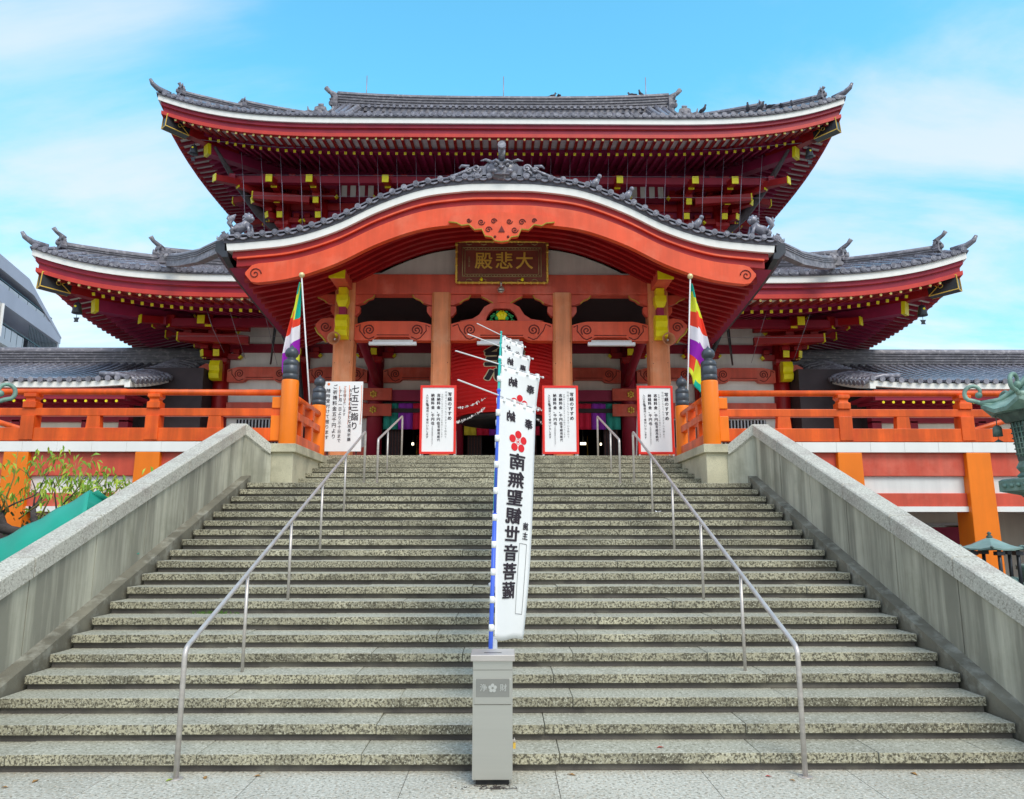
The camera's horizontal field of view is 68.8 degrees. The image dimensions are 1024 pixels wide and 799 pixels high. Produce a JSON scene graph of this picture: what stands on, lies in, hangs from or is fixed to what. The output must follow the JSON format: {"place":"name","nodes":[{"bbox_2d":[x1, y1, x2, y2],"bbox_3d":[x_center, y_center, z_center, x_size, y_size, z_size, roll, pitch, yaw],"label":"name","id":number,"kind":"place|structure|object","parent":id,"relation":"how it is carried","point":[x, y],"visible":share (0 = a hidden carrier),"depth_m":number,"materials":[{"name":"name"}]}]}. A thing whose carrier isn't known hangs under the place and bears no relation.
{"place":"outdoors","nodes":[
{"label":"outdoors","id":0,"kind":"place"},
{"bbox_2d":[0,506,45,538],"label":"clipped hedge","id":1,"kind":"object","parent":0,"point":[5,535],"visible":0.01,"depth_m":13.00,"materials":[{"name":"green plant"}]},
{"bbox_2d":[0,254,60,346],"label":"apartment block","id":2,"kind":"structure","parent":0,"point":[26,319],"depth_m":48.51,"materials":[{"name":"concrete"}]},
{"bbox_2d":[18,334,27,346],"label":"window","id":3,"kind":"structure","parent":2,"relation":"in","point":[25,340],"depth_m":52.43,"materials":[{"name":"black glass"}]},
{"bbox_2d":[0,347,212,427],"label":"side hall","id":4,"kind":"structure","parent":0,"point":[86,368],"depth_m":24.83,"materials":[{"name":"tile"}]},
{"bbox_2d":[192,610,238,613],"bbox_3d":[-3.505,2.497,8.810,0.590,0.050,0.039,0,-10,-1],"label":"weed tuft","id":5,"kind":"object","parent":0,"point":[221,612],"visible":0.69,"depth_m":8.81,"materials":[{"name":"green plant"}]},
{"bbox_2d":[161,441,729,458],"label":"terrace floor","id":6,"kind":"structure","parent":0,"point":[270,442],"depth_m":14.44,"materials":[{"name":"stone"}]},
{"bbox_2d":[0,420,19,426],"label":"slanting handrail","id":7,"kind":"object","parent":6,"relation":"on","point":[4,423],"depth_m":15.78,"materials":[{"name":"orange paint"}]},
{"bbox_2d":[0,389,280,441],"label":"balustrade","id":8,"kind":"object","parent":6,"relation":"on","point":[32,412],"visible":0.81,"depth_m":14.43,"materials":[{"name":"orange paint"}]},
{"bbox_2d":[282,272,310,403],"bbox_3d":[-4.992,-0.877,17.630,0.831,4.432,0.309,0,-10,-1],"label":"striped flag","id":9,"kind":"object","parent":6,"relation":"on","point":[292,335],"visible":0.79,"depth_m":17.75,"materials":[{"name":"multicoloured fabric"}]},
{"bbox_2d":[324,382,362,455],"bbox_3d":[-4.007,0.468,17.722,0.910,1.810,0.069,0,-10,-1],"label":"paper notice","id":10,"kind":"object","parent":6,"relation":"on","point":[344,407],"visible":0.99,"depth_m":17.71,"materials":[{"name":"white paper"}]},
{"bbox_2d":[419,385,456,454],"bbox_3d":[-1.760,0.561,18.007,0.860,1.735,0.529,0,-10,-1],"label":"framed notice","id":11,"kind":"object","parent":6,"relation":"on","point":[437,434],"visible":1,"depth_m":17.77,"materials":[{"name":"white paper"}]},
{"bbox_2d":[542,386,578,455],"bbox_3d":[1.150,0.566,18.036,0.860,1.735,0.529,0,-10,-1],"label":"framed notice","id":12,"kind":"object","parent":6,"relation":"on","point":[560,426],"visible":1,"depth_m":17.79,"materials":[{"name":"white paper"}]},
{"bbox_2d":[636,386,674,455],"bbox_3d":[3.420,0.570,18.059,0.860,1.735,0.529,0,-10,-1],"label":"framed notice","id":13,"kind":"object","parent":6,"relation":"on","point":[655,425],"visible":1,"depth_m":17.82,"materials":[{"name":"white paper"}]},
{"bbox_2d":[687,273,709,392],"bbox_3d":[4.373,-0.861,17.727,0.690,4.431,0.314,0,-10,-1],"label":"striped flag","id":14,"kind":"object","parent":6,"relation":"on","point":[698,342],"visible":0.89,"depth_m":17.80,"materials":[{"name":"multicoloured fabric"}]},
{"bbox_2d":[719,390,1013,442],"bbox_3d":[10.099,0.332,14.687,12.350,1.027,0.260,0,-10,-1],"label":"balustrade","id":15,"kind":"object","parent":6,"relation":"on","point":[962,413],"visible":0.83,"depth_m":14.57,"materials":[{"name":"orange paint"}]},
{"bbox_2d":[975,419,1005,428],"bbox_3d":[10.613,0.598,16.134,2.407,1.005,0.148,3,-10,-15],"label":"slanting handrail","id":16,"kind":"object","parent":6,"relation":"on","point":[992,424],"visible":0.17,"depth_m":16.01,"materials":[{"name":"orange paint"}]},
{"bbox_2d":[455,785,516,789],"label":"leaf litter","id":17,"kind":"object","parent":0,"point":[495,786],"visible":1,"depth_m":5.72,"materials":[{"name":"brown plant"}]},
{"bbox_2d":[20,76,977,455],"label":"temple hall","id":18,"kind":"structure","parent":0,"point":[364,212],"depth_m":24.76,"materials":[{"name":"wood"}]},
{"bbox_2d":[236,419,277,442],"bbox_3d":[-8.672,1.155,25.564,1.530,0.950,0.070,0,-10,-1],"label":"barred window","id":19,"kind":"structure","parent":18,"relation":"in","point":[255,423],"depth_m":25.61,"materials":[{"name":"metal"}]},
{"bbox_2d":[327,332,339,343],"bbox_3d":[-4.748,-1.602,20.128,0.350,0.350,0.448,0,-10,-1],"label":"horn speaker","id":20,"kind":"object","parent":18,"relation":"attached to","point":[331,338],"visible":1,"depth_m":19.99},
{"bbox_2d":[338,185,376,202],"bbox_3d":[-6.006,-8.067,29.135,1.480,0.810,0.080,0,-10,-1],"label":"slit window","id":21,"kind":"structure","parent":18,"relation":"in","point":[347,194],"depth_m":29.09,"materials":[{"name":"red paint"}]},
{"bbox_2d":[369,340,416,345],"bbox_3d":[-3.250,-1.549,20.404,1.300,0.150,0.120,0,-10,-1],"label":"lamp batten","id":22,"kind":"object","parent":18,"relation":"attached to","point":[392,343],"visible":1,"depth_m":20.35,"materials":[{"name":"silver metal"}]},
{"bbox_2d":[385,429,400,454],"bbox_3d":[-4.089,1.627,25.681,0.500,2.240,0.090,0,-10,-1],"label":"door leaf","id":23,"kind":"structure","parent":18,"relation":"in","point":[394,434],"depth_m":25.68,"materials":[{"name":"brown wood"}]},
{"bbox_2d":[382,402,419,428],"bbox_3d":[-3.086,0.550,25.581,2.700,0.946,0.102,0,-10,-1],"label":"striped curtain","id":24,"kind":"object","parent":18,"relation":"hanging from","point":[411,420],"visible":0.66,"depth_m":25.55,"materials":[{"name":"multicoloured fabric"}]},
{"bbox_2d":[416,436,417,454],"bbox_3d":[-3.508,2.195,27.501,0.353,1.750,0.353,0,-10,-1],"label":"door leaf","id":25,"kind":"object","parent":18,"relation":"in","point":[416,444],"visible":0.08,"depth_m":27.58,"materials":[{"name":"wood"}]},
{"bbox_2d":[456,407,485,422],"bbox_3d":[-1.136,0.422,19.609,0.889,0.459,0.060,0,-10,-1],"label":"paper garland","id":26,"kind":"object","parent":18,"relation":"hanging from","point":[471,416],"visible":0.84,"depth_m":19.60,"materials":[{"name":"white paper"}]},
{"bbox_2d":[457,397,486,408],"bbox_3d":[-1.129,0.090,19.668,0.955,0.345,0.055,0,-10,-1],"label":"paper garland","id":27,"kind":"object","parent":18,"relation":"hanging from","point":[462,407],"visible":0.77,"depth_m":19.66,"materials":[{"name":"white paper"}]},
{"bbox_2d":[467,435,481,454],"bbox_3d":[-1.289,1.632,25.709,0.500,2.240,0.090,0,-10,-1],"label":"door leaf","id":28,"kind":"structure","parent":18,"relation":"in","point":[474,442],"depth_m":25.70,"materials":[{"name":"brown wood"}]},
{"bbox_2d":[477,339,522,344],"bbox_3d":[-0.331,-1.563,20.436,1.250,0.150,0.120,0,-10,-1],"label":"lamp batten","id":29,"kind":"object","parent":18,"relation":"attached to","point":[494,341],"visible":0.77,"depth_m":20.38,"materials":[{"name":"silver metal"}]},
{"bbox_2d":[451,320,552,428],"bbox_3d":[-0.308,-0.866,23.078,3.692,3.270,3.728,0,-10,-1],"label":"giant paper lantern","id":30,"kind":"object","parent":18,"relation":"hanging from","point":[480,373],"visible":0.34,"depth_m":21.63,"materials":[{"name":"red paper"}]},
{"bbox_2d":[455,240,548,283],"bbox_3d":[-0.280,-3.925,20.741,2.578,1.581,0.460,0,-10,-1],"label":"name plaque","id":31,"kind":"object","parent":18,"relation":"hanging from","point":[493,262],"visible":0.98,"depth_m":20.57,"materials":[{"name":"wood"}]},
{"bbox_2d":[497,282,504,292],"bbox_3d":[-0.298,-3.058,20.455,0.221,0.320,0.221,0,-10,-1],"label":"prayer bell","id":32,"kind":"object","parent":31,"relation":"hanging from","point":[500,289],"visible":1,"depth_m":20.38,"materials":[{"name":"silver metal"}]},
{"bbox_2d":[464,426,539,434],"bbox_3d":[-0.346,0.750,25.575,2.580,0.950,0.076,0,-10,-1],"label":"striped curtain","id":33,"kind":"object","parent":18,"relation":"hanging from","point":[473,431],"visible":0.19,"depth_m":25.50,"materials":[{"name":"fabric"}]},
{"bbox_2d":[534,435,536,454],"bbox_3d":[0.611,1.635,25.727,0.500,2.240,0.090,0,-10,-1],"label":"door leaf","id":34,"kind":"structure","parent":18,"relation":"in","point":[535,453],"depth_m":25.71,"materials":[{"name":"brown wood"}]},
{"bbox_2d":[578,402,621,429],"bbox_3d":[2.414,0.560,25.635,2.700,0.946,0.102,0,-10,-1],"label":"striped curtain","id":35,"kind":"object","parent":18,"relation":"hanging from","point":[588,421],"visible":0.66,"depth_m":25.62,"materials":[{"name":"multicoloured fabric"}]},
{"bbox_2d":[603,429,617,455],"bbox_3d":[3.411,1.640,25.755,0.500,2.240,0.090,0,-10,-1],"label":"door leaf","id":36,"kind":"structure","parent":18,"relation":"in","point":[606,433],"depth_m":25.76,"materials":[{"name":"brown wood"}]},
{"bbox_2d":[588,340,634,345],"bbox_3d":[2.719,-1.538,20.463,1.300,0.150,0.120,0,-10,-1],"label":"lamp batten","id":37,"kind":"object","parent":18,"relation":"attached to","point":[611,343],"visible":1,"depth_m":20.41,"materials":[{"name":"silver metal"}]},
{"bbox_2d":[628,187,666,203],"bbox_3d":[5.293,-8.047,29.248,1.480,0.810,0.080,0,-10,-1],"label":"slit window","id":38,"kind":"structure","parent":18,"relation":"in","point":[638,191],"depth_m":29.21,"materials":[{"name":"red paint"}]},
{"bbox_2d":[662,332,674,344],"bbox_3d":[4.192,-1.587,20.217,0.350,0.350,0.448,0,-10,-1],"label":"horn speaker","id":39,"kind":"object","parent":18,"relation":"attached to","point":[670,340],"visible":1,"depth_m":20.08},
{"bbox_2d":[674,420,675,447],"bbox_3d":[5.328,1.179,25.704,1.330,0.950,0.070,0,-10,-1],"label":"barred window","id":40,"kind":"structure","parent":18,"relation":"in","point":[674,420],"depth_m":25.70,"materials":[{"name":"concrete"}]},
{"bbox_2d":[699,104,705,112],"bbox_3d":[6.660,-10.153,26.242,0.183,0.293,0.444,8,-13,-38],"label":"pigeon","id":41,"kind":"object","parent":18,"relation":"on","point":[703,109],"visible":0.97,"depth_m":26.16,"materials":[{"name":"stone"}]},
{"bbox_2d":[723,420,765,443],"bbox_3d":[7.997,1.184,25.730,1.530,0.950,0.070,0,-10,-1],"label":"barred window","id":42,"kind":"structure","parent":18,"relation":"in","point":[732,423],"depth_m":25.78,"materials":[{"name":"metal"}]},
{"bbox_2d":[745,102,750,111],"bbox_3d":[8.287,-10.231,26.277,0.183,0.293,0.444,-4,-11,21],"label":"pigeon","id":43,"kind":"object","parent":18,"relation":"on","point":[748,108],"visible":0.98,"depth_m":26.17,"materials":[{"name":"stone"}]},
{"bbox_2d":[755,101,764,111],"bbox_3d":[8.713,-10.275,26.287,0.183,0.292,0.444,6,-11,-30],"label":"pigeon","id":44,"kind":"object","parent":18,"relation":"on","point":[761,106],"visible":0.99,"depth_m":26.20,"materials":[{"name":"stone"}]},
{"bbox_2d":[764,104,774,108],"bbox_3d":[9.043,-10.319,26.250,0.183,0.293,0.444,7,-12,-34],"label":"pigeon","id":45,"kind":"object","parent":18,"relation":"on","point":[769,106],"visible":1,"depth_m":26.22,"materials":[{"name":"stone"}]},
{"bbox_2d":[0,769,1023,798],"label":"stone paving","id":46,"kind":"structure","parent":0,"point":[825,784],"depth_m":5.79,"materials":[{"name":"stone"}]},
{"bbox_2d":[0,423,271,697],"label":"stair parapet","id":47,"kind":"structure","parent":46,"relation":"on","point":[60,586],"depth_m":9.09,"materials":[{"name":"stone"}]},
{"bbox_2d":[471,649,515,784],"bbox_3d":[-0.150,2.523,5.985,0.357,0.973,0.315,0,-10,-1],"label":"donation box","id":48,"kind":"object","parent":46,"relation":"on","point":[493,744],"visible":1,"depth_m":5.86,"materials":[{"name":"silver metal"}]},
{"bbox_2d":[0,455,1023,771],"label":"stone staircase","id":49,"kind":"structure","parent":46,"relation":"on","point":[374,631],"depth_m":7.99,"materials":[{"name":"stone"}]},
{"bbox_2d":[169,431,366,780],"bbox_3d":[-2.708,1.801,9.970,0.110,3.782,7.626,0,-10,-1],"label":"handrail","id":50,"kind":"object","parent":49,"relation":"on","point":[189,643],"visible":0.98,"depth_m":7.50,"materials":[{"name":"silver metal"}]},
{"bbox_2d":[270,443,330,482],"bbox_3d":[-4.393,1.541,15.539,0.630,0.900,3.170,0,-10,-1],"label":"newel pedestal","id":51,"kind":"object","parent":49,"relation":"on","point":[292,462],"visible":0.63,"depth_m":14.09,"materials":[{"name":"stone"}]},
{"bbox_2d":[278,345,298,442],"bbox_3d":[-4.304,-0.102,14.493,0.334,1.975,0.334,0,-10,-1],"label":"newel post","id":52,"kind":"object","parent":51,"relation":"on","point":[288,418],"visible":0.96,"depth_m":14.35,"materials":[{"name":"orange paint"}]},
{"bbox_2d":[296,397,320,453],"bbox_3d":[-4.357,0.559,15.687,0.179,1.045,2.342,0,-10,-1],"label":"newel railing","id":53,"kind":"object","parent":51,"relation":"on","point":[307,412],"visible":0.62,"depth_m":15.86,"materials":[{"name":"orange paint"}]},
{"bbox_2d":[312,375,325,454],"bbox_3d":[-4.410,0.377,17.048,0.334,1.915,0.334,0,-10,-1],"label":"newel post","id":54,"kind":"object","parent":51,"relation":"on","point":[319,397],"visible":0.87,"depth_m":16.96,"materials":[{"name":"orange paint"}]},
{"bbox_2d":[376,416,402,482],"bbox_3d":[-2.538,0.977,15.691,0.110,1.785,3.306,0,-10,-1],"label":"handrail","id":55,"kind":"object","parent":49,"relation":"on","point":[381,436],"visible":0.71,"depth_m":15.18,"materials":[{"name":"silver metal"}]},
{"bbox_2d":[458,379,538,648],"bbox_3d":[-0.138,1.505,6.745,0.200,3.250,1.342,-6,-11,29],"label":"nobori banner","id":56,"kind":"object","parent":49,"relation":"on","point":[513,494],"visible":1,"depth_m":7.03,"materials":[{"name":"white fabric"}]},
{"bbox_2d":[455,350,543,648],"bbox_3d":[-0.174,1.165,7.934,0.301,3.250,1.340,-8,-13,40],"label":"nobori banner","id":57,"kind":"object","parent":49,"relation":"on","point":[517,385],"visible":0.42,"depth_m":8.27,"materials":[{"name":"white fabric"}]},
{"bbox_2d":[468,334,533,585],"bbox_3d":[-0.175,0.838,9.768,0.240,3.250,1.340,-7,-12,35],"label":"nobori banner","id":58,"kind":"object","parent":49,"relation":"on","point":[512,358],"visible":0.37,"depth_m":10.15,"materials":[{"name":"white fabric"}]},
{"bbox_2d":[477,323,525,538],"bbox_3d":[-0.182,0.541,11.433,0.200,3.250,1.341,-6,-11,29],"label":"nobori banner","id":59,"kind":"object","parent":49,"relation":"on","point":[516,346],"visible":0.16,"depth_m":11.84,"materials":[{"name":"white fabric"}]},
{"bbox_2d":[596,416,620,482],"bbox_3d":[2.012,0.985,15.736,0.110,1.785,3.306,0,-10,-1],"label":"handrail","id":60,"kind":"object","parent":49,"relation":"on","point":[614,434],"visible":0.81,"depth_m":15.22,"materials":[{"name":"silver metal"}]},
{"bbox_2d":[669,444,728,482],"bbox_3d":[3.917,1.556,15.622,0.630,0.900,3.170,0,-10,-1],"label":"newel pedestal","id":61,"kind":"object","parent":49,"relation":"on","point":[706,463],"visible":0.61,"depth_m":14.16,"materials":[{"name":"stone"}]},
{"bbox_2d":[675,376,688,454],"bbox_3d":[3.909,0.392,17.131,0.334,1.915,0.334,0,-10,-1],"label":"newel post","id":62,"kind":"object","parent":61,"relation":"on","point":[681,397],"visible":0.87,"depth_m":17.04,"materials":[{"name":"orange paint"}]},
{"bbox_2d":[680,398,702,453],"bbox_3d":[3.882,0.574,15.768,0.179,1.045,2.342,0,-10,0],"label":"newel railing","id":63,"kind":"object","parent":61,"relation":"on","point":[692,413],"visible":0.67,"depth_m":15.95,"materials":[{"name":"orange paint"}]},
{"bbox_2d":[701,346,720,443],"bbox_3d":[3.855,-0.088,14.575,0.334,1.975,0.334,0,-10,-1],"label":"newel post","id":64,"kind":"object","parent":61,"relation":"on","point":[710,410],"visible":0.94,"depth_m":14.43,"materials":[{"name":"orange paint"}]},
{"bbox_2d":[632,431,812,778],"bbox_3d":[2.312,1.810,10.020,0.110,3.782,7.626,0,-10,-1],"label":"handrail","id":65,"kind":"object","parent":49,"relation":"on","point":[794,644],"visible":0.95,"depth_m":7.55,"materials":[{"name":"silver metal"}]},
{"bbox_2d":[728,424,1023,742],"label":"stair parapet","id":66,"kind":"structure","parent":46,"relation":"on","point":[956,607],"depth_m":8.62,"materials":[{"name":"stone"}]},
{"bbox_2d":[0,0,1023,349],"label":"sky","id":67,"kind":"structure","parent":0,"point":[930,142],"materials":[{"name":"blue"}]},
{"bbox_2d":[790,349,1023,428],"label":"side hall","id":68,"kind":"structure","parent":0,"point":[899,369],"depth_m":25.09,"materials":[{"name":"tile"}]},
{"bbox_2d":[1015,564,1023,581],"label":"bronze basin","id":69,"kind":"object","parent":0,"point":[1022,565],"visible":0.3,"depth_m":11.79,"materials":[{"name":"metal"}]},
{"label":"ground","id":70,"kind":"structure","parent":0,"visible":0},
{"bbox_2d":[0,383,17,402],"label":"bronze lantern","id":71,"kind":"object","parent":70,"relation":"on","point":[13,396],"visible":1,"depth_m":9.48,"materials":[{"name":"teal metal"}]},
{"bbox_2d":[0,490,138,561],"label":"green tarpaulin stall","id":72,"kind":"object","parent":70,"relation":"on","point":[24,536],"visible":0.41,"depth_m":9.29,"materials":[{"name":"teal fabric"}]},
{"bbox_2d":[0,446,153,534],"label":"young leafy tree","id":73,"kind":"object","parent":70,"relation":"on","point":[6,528],"visible":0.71,"depth_m":11.48,"materials":[{"name":"green plant"}]},
{"bbox_2d":[0,441,199,526],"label":"temple podium","id":74,"kind":"object","parent":70,"relation":"on","point":[130,460],"visible":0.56,"depth_m":14.28,"materials":[{"name":"white paint"}]},
{"bbox_2d":[796,442,1023,576],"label":"temple podium","id":75,"kind":"object","parent":70,"relation":"on","point":[950,490],"visible":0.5,"depth_m":14.45,"materials":[{"name":"white paint"}]},
{"bbox_2d":[925,523,959,544],"bbox_3d":[9.349,3.243,16.700,2.600,0.970,0.172,0,-10,-1],"label":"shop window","id":76,"kind":"structure","parent":75,"relation":"in","point":[950,530],"depth_m":16.74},
{"bbox_2d":[960,532,1023,584],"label":"bronze lantern","id":77,"kind":"object","parent":70,"relation":"on","point":[983,547],"visible":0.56,"depth_m":11.62,"materials":[{"name":"metal"}]},
{"bbox_2d":[962,372,1023,496],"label":"bronze lantern","id":78,"kind":"object","parent":70,"relation":"on","point":[1006,406],"visible":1,"depth_m":9.23,"materials":[{"name":"teal metal"}]}
]}

